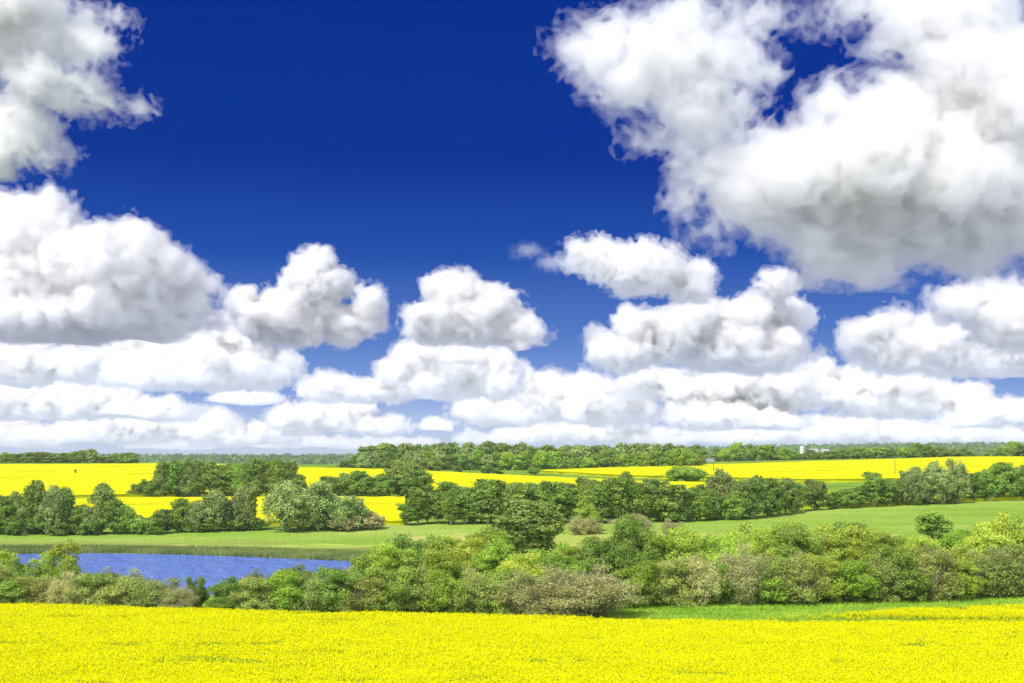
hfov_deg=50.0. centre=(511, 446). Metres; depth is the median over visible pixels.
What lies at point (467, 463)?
tree
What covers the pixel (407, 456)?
tree
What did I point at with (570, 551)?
shrub
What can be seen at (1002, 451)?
tree
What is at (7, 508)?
tree
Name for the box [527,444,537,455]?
tree
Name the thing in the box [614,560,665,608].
shrub
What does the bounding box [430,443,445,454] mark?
tree
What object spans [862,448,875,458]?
tree
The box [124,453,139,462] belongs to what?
tree
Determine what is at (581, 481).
tree
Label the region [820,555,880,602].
shrub
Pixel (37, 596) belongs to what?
shrub
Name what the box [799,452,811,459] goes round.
tree
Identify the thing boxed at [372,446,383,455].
tree
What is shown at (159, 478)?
tree
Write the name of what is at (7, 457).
tree
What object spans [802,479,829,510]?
tree
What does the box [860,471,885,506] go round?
tree
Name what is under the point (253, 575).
shrub
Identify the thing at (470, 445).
tree
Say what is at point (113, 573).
shrub
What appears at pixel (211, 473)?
tree
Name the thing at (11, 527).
shrub
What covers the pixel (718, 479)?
tree
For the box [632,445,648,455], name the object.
tree
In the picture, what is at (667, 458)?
tree
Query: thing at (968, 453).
tree
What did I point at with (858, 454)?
tree
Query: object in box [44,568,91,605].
shrub
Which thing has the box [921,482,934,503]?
tree
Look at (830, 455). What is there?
tree
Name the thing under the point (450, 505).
tree
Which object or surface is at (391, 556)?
shrub
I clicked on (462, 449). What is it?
tree
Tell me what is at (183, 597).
shrub
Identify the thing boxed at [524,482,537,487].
tree
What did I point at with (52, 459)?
tree
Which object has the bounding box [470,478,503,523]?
tree
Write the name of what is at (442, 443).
tree
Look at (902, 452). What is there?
tree
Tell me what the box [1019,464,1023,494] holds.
tree
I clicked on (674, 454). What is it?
tree
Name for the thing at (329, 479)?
tree
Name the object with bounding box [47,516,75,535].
shrub
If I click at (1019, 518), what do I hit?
shrub
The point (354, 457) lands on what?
tree
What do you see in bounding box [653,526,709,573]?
shrub
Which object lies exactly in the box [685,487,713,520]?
tree
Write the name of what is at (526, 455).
tree
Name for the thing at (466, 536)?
shrub
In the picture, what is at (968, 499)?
canola field
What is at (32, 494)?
tree
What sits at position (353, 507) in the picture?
tree
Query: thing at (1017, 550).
shrub
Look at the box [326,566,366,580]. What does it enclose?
shrub
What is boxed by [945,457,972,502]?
tree
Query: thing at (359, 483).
tree
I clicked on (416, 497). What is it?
tree
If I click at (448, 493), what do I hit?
tree
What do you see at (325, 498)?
tree
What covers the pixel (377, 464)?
shrub
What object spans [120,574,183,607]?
shrub
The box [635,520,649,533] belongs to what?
shrub
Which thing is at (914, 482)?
tree
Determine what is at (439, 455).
tree
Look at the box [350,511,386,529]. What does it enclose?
shrub
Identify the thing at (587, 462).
tree
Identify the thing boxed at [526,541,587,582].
shrub
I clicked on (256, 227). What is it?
sky
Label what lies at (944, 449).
tree
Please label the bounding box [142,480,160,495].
tree
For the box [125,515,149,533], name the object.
shrub
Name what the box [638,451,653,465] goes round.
tree
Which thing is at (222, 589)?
shrub
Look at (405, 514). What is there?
tree
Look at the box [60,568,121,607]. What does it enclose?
shrub
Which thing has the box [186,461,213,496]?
tree
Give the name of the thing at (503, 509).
tree
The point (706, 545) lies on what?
shrub
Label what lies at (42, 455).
tree
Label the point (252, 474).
tree
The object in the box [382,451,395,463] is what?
tree
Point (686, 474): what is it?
tree
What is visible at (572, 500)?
tree
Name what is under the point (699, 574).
shrub
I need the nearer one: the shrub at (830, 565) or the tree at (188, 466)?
the shrub at (830, 565)
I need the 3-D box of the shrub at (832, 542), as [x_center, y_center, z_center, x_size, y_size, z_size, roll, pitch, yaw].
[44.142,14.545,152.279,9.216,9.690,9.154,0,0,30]
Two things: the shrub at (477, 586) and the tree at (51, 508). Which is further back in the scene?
the tree at (51, 508)
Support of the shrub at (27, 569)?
on the verge
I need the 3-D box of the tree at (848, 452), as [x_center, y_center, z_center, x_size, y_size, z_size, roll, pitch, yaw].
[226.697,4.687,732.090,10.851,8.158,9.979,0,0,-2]
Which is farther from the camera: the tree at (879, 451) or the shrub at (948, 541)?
the tree at (879, 451)
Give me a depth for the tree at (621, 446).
622.90 m
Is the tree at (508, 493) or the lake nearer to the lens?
the lake
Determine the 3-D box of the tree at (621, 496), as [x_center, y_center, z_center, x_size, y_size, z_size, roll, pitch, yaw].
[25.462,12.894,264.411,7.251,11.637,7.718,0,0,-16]
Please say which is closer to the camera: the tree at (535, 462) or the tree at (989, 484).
the tree at (989, 484)
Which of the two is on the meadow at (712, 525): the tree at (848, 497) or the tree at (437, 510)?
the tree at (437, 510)
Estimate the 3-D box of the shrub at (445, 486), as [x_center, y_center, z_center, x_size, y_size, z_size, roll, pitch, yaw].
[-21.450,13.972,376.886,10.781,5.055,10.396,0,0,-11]
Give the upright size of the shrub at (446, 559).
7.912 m
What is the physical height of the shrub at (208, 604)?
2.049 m
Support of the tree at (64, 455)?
on the ground at (833, 486)
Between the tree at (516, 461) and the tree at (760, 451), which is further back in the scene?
the tree at (760, 451)
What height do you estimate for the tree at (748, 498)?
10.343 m
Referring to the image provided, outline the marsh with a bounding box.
[0,540,371,553]
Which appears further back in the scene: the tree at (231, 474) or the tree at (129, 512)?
the tree at (231, 474)
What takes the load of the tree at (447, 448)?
on the ground at (833, 486)
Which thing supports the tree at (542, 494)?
on the meadow at (712, 525)
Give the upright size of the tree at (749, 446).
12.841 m
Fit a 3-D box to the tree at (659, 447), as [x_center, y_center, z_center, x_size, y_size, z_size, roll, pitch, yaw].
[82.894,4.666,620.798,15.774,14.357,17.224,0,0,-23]
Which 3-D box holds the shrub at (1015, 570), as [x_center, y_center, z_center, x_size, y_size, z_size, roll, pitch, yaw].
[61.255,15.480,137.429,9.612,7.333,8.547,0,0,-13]
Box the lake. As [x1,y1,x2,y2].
[15,553,350,594]
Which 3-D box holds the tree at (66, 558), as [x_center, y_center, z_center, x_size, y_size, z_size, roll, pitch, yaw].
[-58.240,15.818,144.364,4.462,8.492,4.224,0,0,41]
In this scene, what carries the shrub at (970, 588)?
on the ground at (833, 486)
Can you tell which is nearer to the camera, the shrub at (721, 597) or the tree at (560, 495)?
the shrub at (721, 597)
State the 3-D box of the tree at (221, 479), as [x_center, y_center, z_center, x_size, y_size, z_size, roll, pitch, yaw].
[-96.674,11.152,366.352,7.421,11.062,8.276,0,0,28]
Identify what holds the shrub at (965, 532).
on the meadow at (712, 525)
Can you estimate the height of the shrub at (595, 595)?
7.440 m
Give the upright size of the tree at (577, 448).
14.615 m
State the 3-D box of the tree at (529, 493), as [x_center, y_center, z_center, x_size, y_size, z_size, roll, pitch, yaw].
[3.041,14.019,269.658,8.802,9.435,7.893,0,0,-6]
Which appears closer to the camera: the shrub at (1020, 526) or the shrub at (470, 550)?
the shrub at (470, 550)
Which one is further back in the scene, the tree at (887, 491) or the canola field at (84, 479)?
the canola field at (84, 479)
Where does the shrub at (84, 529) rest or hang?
on the ground at (833, 486)
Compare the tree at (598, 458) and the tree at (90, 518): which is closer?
the tree at (90, 518)
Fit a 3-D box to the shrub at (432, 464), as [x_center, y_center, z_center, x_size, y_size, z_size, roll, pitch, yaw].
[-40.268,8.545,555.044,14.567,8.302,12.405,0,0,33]
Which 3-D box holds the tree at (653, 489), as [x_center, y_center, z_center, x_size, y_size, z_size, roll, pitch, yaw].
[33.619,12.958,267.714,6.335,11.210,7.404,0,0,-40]
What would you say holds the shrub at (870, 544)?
on the ground at (833, 486)
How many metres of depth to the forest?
3079.95 m
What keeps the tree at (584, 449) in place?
on the ground at (833, 486)
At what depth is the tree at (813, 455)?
733.42 m
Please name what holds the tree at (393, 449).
on the ground at (833, 486)
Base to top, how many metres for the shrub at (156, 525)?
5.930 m
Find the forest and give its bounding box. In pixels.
[56,441,1023,464]
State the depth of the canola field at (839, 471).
515.07 m
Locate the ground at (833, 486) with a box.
[0,448,979,600]
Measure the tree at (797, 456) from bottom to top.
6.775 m
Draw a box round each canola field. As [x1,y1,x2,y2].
[0,463,706,498]
[2,496,404,528]
[2,608,1023,682]
[540,456,1023,481]
[803,491,1023,507]
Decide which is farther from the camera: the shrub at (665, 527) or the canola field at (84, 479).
the canola field at (84, 479)
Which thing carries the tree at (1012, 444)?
on the ground at (833, 486)
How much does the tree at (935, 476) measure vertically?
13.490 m
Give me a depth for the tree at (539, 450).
630.66 m
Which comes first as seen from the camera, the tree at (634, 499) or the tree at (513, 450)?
the tree at (634, 499)
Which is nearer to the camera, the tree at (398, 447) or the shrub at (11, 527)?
the shrub at (11, 527)
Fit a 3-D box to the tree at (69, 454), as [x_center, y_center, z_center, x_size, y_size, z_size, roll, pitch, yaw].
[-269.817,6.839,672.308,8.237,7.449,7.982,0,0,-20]
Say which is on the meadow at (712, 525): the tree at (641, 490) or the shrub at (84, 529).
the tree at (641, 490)
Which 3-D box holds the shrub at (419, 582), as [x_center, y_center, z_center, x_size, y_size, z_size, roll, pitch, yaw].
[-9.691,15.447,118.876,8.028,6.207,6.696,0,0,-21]
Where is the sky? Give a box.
[0,0,1023,456]
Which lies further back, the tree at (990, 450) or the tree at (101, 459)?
the tree at (990, 450)
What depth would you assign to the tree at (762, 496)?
274.44 m
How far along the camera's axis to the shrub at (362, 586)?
116.95 m
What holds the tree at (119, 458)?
on the ground at (833, 486)
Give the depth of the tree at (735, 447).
730.20 m
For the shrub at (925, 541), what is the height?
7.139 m
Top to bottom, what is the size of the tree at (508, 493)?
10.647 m
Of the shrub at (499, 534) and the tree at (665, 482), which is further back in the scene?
the tree at (665, 482)
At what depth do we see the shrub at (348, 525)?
253.36 m
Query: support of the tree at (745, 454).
on the ground at (833, 486)
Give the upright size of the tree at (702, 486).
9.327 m
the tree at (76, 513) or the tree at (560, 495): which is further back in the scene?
the tree at (560, 495)
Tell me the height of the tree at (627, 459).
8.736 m
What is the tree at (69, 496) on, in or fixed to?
on the meadow at (712, 525)
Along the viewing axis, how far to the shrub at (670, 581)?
127.67 m
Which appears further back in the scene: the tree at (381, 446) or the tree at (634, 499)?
the tree at (381, 446)
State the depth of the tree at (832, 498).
303.43 m
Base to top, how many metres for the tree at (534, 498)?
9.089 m
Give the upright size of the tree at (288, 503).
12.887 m
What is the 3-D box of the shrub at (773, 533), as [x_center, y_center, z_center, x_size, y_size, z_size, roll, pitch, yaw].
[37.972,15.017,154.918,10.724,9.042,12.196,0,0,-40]
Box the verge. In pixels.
[197,594,1021,622]
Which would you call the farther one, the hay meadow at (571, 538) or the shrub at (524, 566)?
the hay meadow at (571, 538)
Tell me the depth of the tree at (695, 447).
616.74 m
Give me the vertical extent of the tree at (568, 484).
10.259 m
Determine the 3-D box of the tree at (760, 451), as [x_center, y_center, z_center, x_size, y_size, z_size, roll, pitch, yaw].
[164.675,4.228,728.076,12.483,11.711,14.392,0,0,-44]
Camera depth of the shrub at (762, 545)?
149.88 m
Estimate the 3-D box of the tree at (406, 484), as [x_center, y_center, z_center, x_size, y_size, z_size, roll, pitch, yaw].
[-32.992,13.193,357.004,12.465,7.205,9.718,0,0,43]
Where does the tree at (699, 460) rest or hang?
on the ground at (833, 486)
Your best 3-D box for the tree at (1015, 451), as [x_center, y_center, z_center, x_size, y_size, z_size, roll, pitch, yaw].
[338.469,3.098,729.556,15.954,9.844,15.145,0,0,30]
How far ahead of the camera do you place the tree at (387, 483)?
355.49 m
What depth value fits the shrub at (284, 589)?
117.98 m
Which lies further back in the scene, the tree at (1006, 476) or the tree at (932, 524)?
the tree at (1006, 476)
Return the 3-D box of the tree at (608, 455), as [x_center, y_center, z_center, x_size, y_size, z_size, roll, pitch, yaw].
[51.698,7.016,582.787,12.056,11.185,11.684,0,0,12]
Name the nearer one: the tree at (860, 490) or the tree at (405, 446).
the tree at (860, 490)
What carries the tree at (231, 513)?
on the meadow at (712, 525)
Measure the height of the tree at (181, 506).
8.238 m
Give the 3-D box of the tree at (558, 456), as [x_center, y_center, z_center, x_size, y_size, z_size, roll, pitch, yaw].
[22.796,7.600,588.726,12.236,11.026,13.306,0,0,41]
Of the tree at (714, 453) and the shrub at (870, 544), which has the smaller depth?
the shrub at (870, 544)
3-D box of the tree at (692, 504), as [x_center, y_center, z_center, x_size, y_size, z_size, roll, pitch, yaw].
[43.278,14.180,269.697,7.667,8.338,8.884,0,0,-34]
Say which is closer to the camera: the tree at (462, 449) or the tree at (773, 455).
the tree at (462, 449)
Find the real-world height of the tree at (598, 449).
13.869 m
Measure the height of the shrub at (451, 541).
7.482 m
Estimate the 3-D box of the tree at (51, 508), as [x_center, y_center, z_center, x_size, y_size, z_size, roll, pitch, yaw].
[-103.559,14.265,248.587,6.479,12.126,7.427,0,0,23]
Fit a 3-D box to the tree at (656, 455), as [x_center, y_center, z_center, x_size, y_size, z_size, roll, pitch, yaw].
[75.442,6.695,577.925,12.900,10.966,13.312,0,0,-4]
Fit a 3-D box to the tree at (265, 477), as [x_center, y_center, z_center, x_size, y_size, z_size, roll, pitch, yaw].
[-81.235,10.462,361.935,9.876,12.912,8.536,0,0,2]
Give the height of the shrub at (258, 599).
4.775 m
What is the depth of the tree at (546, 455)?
585.53 m
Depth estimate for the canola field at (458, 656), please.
86.84 m
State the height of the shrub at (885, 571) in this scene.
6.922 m
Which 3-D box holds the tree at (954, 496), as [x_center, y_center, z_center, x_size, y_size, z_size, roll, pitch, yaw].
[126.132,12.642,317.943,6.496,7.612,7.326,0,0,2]
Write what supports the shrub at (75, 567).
on the ground at (833, 486)
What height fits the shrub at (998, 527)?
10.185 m
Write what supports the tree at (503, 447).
on the ground at (833, 486)
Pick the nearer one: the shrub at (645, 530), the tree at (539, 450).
the shrub at (645, 530)
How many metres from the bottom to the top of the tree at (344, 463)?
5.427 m
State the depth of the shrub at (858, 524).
175.54 m
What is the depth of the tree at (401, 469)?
358.96 m
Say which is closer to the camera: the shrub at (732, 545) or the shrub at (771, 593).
the shrub at (771, 593)
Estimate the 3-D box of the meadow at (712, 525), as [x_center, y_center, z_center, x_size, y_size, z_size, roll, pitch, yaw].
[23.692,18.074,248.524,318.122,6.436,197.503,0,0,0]
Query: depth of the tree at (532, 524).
186.38 m
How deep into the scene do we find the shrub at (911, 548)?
150.14 m
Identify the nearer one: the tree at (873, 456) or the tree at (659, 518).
the tree at (659, 518)
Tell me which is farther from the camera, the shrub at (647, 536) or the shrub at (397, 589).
the shrub at (647, 536)
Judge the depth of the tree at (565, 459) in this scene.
584.75 m
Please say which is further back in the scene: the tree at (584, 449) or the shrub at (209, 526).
the tree at (584, 449)
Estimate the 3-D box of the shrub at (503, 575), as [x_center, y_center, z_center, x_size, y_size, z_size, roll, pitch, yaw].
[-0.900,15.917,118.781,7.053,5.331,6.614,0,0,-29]
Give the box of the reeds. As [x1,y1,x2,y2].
[0,543,369,560]
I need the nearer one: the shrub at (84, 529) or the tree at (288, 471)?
the shrub at (84, 529)
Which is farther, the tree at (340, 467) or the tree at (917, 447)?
the tree at (917, 447)
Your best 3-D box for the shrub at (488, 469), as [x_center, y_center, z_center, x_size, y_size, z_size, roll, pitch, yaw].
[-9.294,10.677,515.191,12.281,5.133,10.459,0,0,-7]
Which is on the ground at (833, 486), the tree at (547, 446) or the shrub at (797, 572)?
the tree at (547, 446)
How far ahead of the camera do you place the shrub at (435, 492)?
359.76 m
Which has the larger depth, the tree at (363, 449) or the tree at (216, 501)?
the tree at (363, 449)
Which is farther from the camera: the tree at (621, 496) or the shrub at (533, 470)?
the shrub at (533, 470)
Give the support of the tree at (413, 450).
on the ground at (833, 486)
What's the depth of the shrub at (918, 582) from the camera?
131.43 m
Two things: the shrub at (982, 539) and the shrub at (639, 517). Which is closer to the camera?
the shrub at (982, 539)
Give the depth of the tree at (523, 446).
629.03 m
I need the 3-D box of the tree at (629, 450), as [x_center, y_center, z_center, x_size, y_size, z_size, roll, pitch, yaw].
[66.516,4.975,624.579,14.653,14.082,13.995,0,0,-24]
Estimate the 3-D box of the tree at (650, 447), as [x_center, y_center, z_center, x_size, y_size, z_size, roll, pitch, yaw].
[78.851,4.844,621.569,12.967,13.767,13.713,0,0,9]
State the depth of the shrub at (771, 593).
129.17 m
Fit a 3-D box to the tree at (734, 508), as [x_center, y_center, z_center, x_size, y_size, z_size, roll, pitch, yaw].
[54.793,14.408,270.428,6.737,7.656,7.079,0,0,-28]
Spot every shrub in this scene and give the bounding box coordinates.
[0,564,20,603]
[0,572,42,603]
[2,557,37,577]
[3,515,38,534]
[11,574,73,603]
[41,562,81,579]
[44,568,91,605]
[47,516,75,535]
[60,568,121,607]
[72,521,102,534]
[93,563,155,605]
[97,565,122,580]
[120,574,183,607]
[125,478,153,496]
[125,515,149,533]
[141,510,167,534]
[150,580,199,608]
[184,575,209,609]
[194,519,221,531]
[201,597,236,609]
[206,575,249,610]
[225,517,247,530]
[227,575,278,610]
[239,566,271,579]
[245,518,271,529]
[260,569,307,611]
[267,563,316,578]
[284,569,340,612]
[314,565,368,612]
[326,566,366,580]
[327,514,361,530]
[332,574,396,612]
[346,550,379,579]
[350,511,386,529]
[361,564,426,613]
[369,541,417,586]
[372,460,385,468]
[383,536,426,563]
[391,531,447,572]
[398,565,454,613]
[416,538,474,579]
[416,570,474,614]
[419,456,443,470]
[424,534,460,549]
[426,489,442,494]
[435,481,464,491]
[444,563,510,614]
[448,535,480,550]
[450,537,491,580]
[452,463,462,471]
[463,538,523,583]
[470,526,516,558]
[474,568,535,615]
[480,465,503,473]
[491,565,557,615]
[492,552,554,579]
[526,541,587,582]
[527,467,540,475]
[528,555,654,616]
[537,575,578,616]
[558,545,586,568]
[567,516,590,534]
[573,504,600,531]
[575,534,612,582]
[585,518,604,533]
[600,511,661,583]
[607,513,655,532]
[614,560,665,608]
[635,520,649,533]
[635,528,649,540]
[635,532,674,562]
[645,553,697,608]
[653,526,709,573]
[660,518,684,536]
[660,553,727,604]
[697,533,720,556]
[701,531,772,565]
[707,534,785,604]
[707,562,742,603]
[730,521,780,566]
[730,527,772,541]
[746,555,793,604]
[760,522,810,556]
[764,549,833,604]
[774,525,827,567]
[798,551,847,602]
[806,520,856,563]
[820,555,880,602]
[830,521,875,541]
[837,525,879,560]
[846,550,909,602]
[857,525,906,569]
[870,545,938,600]
[892,543,922,558]
[902,535,965,555]
[908,543,965,602]
[937,544,989,599]
[938,528,976,553]
[951,523,1018,560]
[951,529,976,536]
[965,549,1016,597]
[970,511,1023,546]
[971,540,1023,597]
[1001,541,1023,595]
[1006,514,1023,546]
[1008,522,1023,529]
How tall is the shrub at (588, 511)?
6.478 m
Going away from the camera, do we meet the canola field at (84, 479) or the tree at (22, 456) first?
the canola field at (84, 479)
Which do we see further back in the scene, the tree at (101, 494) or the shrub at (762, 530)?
the tree at (101, 494)
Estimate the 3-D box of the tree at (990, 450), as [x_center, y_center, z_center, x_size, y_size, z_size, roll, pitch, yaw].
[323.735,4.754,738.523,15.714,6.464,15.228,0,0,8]
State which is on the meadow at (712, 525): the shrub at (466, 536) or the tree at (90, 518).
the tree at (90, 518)
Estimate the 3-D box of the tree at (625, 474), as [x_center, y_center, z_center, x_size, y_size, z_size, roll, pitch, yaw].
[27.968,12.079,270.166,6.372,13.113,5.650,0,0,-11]
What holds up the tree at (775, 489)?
on the meadow at (712, 525)
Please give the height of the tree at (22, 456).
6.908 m
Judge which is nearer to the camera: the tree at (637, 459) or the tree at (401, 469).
the tree at (401, 469)
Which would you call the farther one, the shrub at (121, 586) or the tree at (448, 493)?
the tree at (448, 493)
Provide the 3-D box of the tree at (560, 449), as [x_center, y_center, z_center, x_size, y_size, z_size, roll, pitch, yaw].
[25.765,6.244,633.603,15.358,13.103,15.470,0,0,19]
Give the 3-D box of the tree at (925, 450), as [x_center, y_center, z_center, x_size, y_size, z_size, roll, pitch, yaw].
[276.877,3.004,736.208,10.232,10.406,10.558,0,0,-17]
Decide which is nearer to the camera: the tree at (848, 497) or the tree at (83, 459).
the tree at (848, 497)
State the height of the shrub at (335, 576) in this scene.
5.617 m
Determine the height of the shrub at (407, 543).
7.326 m
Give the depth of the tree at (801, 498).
292.33 m
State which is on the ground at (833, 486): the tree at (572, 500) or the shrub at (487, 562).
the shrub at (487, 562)
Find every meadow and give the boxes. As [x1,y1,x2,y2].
[0,500,1023,560]
[395,531,904,550]
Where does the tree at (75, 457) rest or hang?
on the ground at (833, 486)
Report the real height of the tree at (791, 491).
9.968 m
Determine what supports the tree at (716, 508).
on the meadow at (712, 525)
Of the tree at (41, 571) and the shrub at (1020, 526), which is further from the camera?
the shrub at (1020, 526)
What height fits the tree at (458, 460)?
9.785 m
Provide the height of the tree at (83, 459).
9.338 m
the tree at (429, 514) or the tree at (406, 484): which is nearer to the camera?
the tree at (429, 514)
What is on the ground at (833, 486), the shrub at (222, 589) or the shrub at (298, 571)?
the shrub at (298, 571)
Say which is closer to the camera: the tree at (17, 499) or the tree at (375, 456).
the tree at (17, 499)
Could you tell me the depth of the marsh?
230.85 m
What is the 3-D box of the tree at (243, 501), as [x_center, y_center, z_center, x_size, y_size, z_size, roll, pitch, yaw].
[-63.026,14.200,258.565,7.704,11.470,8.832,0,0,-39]
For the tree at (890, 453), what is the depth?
726.88 m
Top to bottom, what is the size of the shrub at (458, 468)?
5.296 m
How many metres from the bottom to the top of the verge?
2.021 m
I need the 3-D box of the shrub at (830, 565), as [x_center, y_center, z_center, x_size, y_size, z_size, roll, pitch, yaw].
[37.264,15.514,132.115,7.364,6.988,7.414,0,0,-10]
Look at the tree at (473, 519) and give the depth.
265.02 m
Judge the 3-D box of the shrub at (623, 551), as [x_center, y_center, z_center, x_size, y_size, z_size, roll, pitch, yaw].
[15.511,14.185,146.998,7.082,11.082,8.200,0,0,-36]
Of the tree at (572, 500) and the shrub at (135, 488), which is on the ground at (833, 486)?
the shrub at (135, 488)
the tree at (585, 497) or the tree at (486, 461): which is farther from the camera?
the tree at (486, 461)
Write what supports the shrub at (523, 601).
on the verge
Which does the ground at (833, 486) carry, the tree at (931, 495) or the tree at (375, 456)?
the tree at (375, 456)
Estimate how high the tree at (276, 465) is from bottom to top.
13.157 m
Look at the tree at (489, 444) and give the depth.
631.64 m
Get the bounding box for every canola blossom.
[766,603,1023,622]
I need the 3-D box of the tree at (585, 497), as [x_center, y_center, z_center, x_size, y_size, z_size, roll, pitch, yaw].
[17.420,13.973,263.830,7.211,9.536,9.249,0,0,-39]
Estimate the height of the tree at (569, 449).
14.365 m
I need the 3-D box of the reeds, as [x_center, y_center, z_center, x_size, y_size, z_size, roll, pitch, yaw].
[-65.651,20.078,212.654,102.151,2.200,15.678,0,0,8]
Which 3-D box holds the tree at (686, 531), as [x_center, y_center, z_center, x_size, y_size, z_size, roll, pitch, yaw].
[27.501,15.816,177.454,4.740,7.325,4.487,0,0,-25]
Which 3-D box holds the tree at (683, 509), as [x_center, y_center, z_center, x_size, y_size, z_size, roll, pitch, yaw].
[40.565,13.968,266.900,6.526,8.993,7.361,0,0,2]
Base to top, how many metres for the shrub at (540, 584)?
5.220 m
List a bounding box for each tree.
[0,453,13,462]
[0,495,6,527]
[0,495,20,532]
[0,546,21,567]
[9,453,23,462]
[10,489,33,533]
[18,453,26,462]
[18,479,46,533]
[21,452,38,462]
[26,550,58,578]
[31,497,46,533]
[35,452,46,462]
[38,483,71,533]
[40,452,55,462]
[50,454,64,462]
[50,538,82,572]
[54,453,69,462]
[59,486,75,522]
[65,452,73,462]
[67,504,90,531]
[68,451,81,462]
[77,450,87,462]
[79,506,105,534]
[84,449,98,462]
[87,481,115,533]
[96,456,110,462]
[98,497,124,533]
[103,456,112,462]
[109,453,118,462]
[115,452,134,462]
[115,454,122,462]
[116,504,136,533]
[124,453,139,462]
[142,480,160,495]
[150,461,176,496]
[155,508,177,532]
[163,460,185,496]
[169,498,194,531]
[176,457,198,496]
[181,499,213,532]
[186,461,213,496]
[198,487,234,530]
[201,460,224,492]
[210,464,230,493]
[223,463,237,495]
[223,499,236,529]
[229,463,248,491]
[229,483,259,529]
[243,458,264,496]
[253,460,276,495]
[259,479,320,531]
[264,459,287,492]
[278,461,299,482]
[289,474,308,489]
[298,480,348,530]
[319,476,343,495]
[327,495,371,529]
[330,466,349,467]
[333,472,357,495]
[337,460,354,467]
[348,455,359,467]
[349,470,372,496]
[356,452,371,468]
[357,444,379,455]
[361,476,385,496]
[368,452,386,468]
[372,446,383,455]
[372,473,396,496]
[378,443,391,453]
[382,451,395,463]
[383,443,396,455]
[383,459,418,496]
[392,449,404,462]
[395,477,424,496]
[395,503,420,524]
[396,443,408,450]
[398,442,415,451]
[400,450,413,462]
[406,445,420,453]
[406,489,431,524]
[409,453,426,468]
[412,468,434,491]
[414,443,426,452]
[420,450,434,469]
[423,443,433,452]
[424,492,434,523]
[427,493,447,523]
[430,442,453,454]
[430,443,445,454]
[433,450,444,468]
[439,442,458,455]
[441,454,458,469]
[441,495,460,524]
[443,490,456,499]
[446,441,461,454]
[448,486,472,523]
[450,453,465,469]
[456,443,469,455]
[461,442,479,454]
[461,455,476,469]
[461,488,481,523]
[468,450,485,468]
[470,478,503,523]
[471,497,570,555]
[476,444,490,453]
[477,454,493,469]
[480,441,496,454]
[489,489,504,521]
[490,451,504,469]
[491,441,512,452]
[491,479,509,514]
[496,452,514,469]
[500,482,525,515]
[508,454,526,469]
[509,444,524,454]
[513,486,534,502]
[516,442,527,452]
[518,485,535,499]
[519,450,533,469]
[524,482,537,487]
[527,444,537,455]
[527,488,538,501]
[530,454,546,469]
[532,446,548,453]
[533,484,562,514]
[537,444,554,451]
[537,450,557,469]
[538,480,571,519]
[544,451,564,469]
[557,447,567,451]
[557,451,570,468]
[560,445,573,452]
[562,482,575,521]
[562,486,580,519]
[567,453,582,468]
[570,485,598,517]
[572,444,584,456]
[575,476,597,485]
[577,457,598,467]
[579,446,591,456]
[584,444,599,457]
[584,479,604,517]
[587,478,614,522]
[592,446,608,455]
[592,452,605,467]
[598,482,628,522]
[599,445,613,452]
[600,450,618,467]
[606,477,634,517]
[611,453,629,466]
[614,442,627,453]
[616,445,633,454]
[618,470,636,508]
[621,454,635,466]
[623,485,649,513]
[626,443,649,455]
[627,456,650,466]
[629,484,653,518]
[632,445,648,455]
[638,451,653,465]
[640,477,660,519]
[644,443,655,450]
[644,444,667,451]
[648,450,665,465]
[652,480,669,520]
[652,484,687,521]
[654,482,666,520]
[656,450,672,465]
[663,466,709,481]
[666,448,682,465]
[669,487,690,521]
[677,449,696,465]
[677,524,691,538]
[684,488,700,520]
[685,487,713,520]
[686,445,702,449]
[688,449,705,465]
[693,484,710,519]
[696,449,708,463]
[704,487,722,519]
[705,466,739,518]
[709,448,720,461]
[716,448,735,460]
[720,490,744,519]
[729,442,742,460]
[733,479,760,518]
[734,445,753,460]
[744,474,773,517]
[746,443,755,460]
[752,445,771,460]
[762,477,787,515]
[763,444,778,460]
[777,448,794,459]
[780,477,799,513]
[789,451,804,459]
[792,483,806,511]
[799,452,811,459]
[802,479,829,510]
[805,449,821,459]
[819,451,840,458]
[825,491,845,508]
[831,449,844,458]
[835,489,860,507]
[844,448,855,458]
[846,486,871,506]
[848,447,871,458]
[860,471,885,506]
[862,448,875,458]
[871,447,880,457]
[874,447,885,457]
[877,478,897,505]
[881,448,899,457]
[887,478,908,504]
[895,447,908,457]
[897,465,926,504]
[905,446,915,457]
[910,443,921,457]
[912,510,957,541]
[919,444,932,457]
[919,460,958,504]
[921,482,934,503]
[930,446,942,456]
[932,447,947,456]
[936,449,966,456]
[943,482,959,502]
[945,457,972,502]
[964,451,976,455]
[964,472,987,499]
[975,469,999,500]
[977,452,995,455]
[982,449,996,455]
[987,462,1023,498]
[994,446,1010,455]
[1007,441,1023,453]
[1010,444,1023,456]
[1014,466,1023,497]
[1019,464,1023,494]
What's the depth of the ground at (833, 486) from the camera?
489.26 m
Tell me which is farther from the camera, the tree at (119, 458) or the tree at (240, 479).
the tree at (119, 458)
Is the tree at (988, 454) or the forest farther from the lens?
the forest

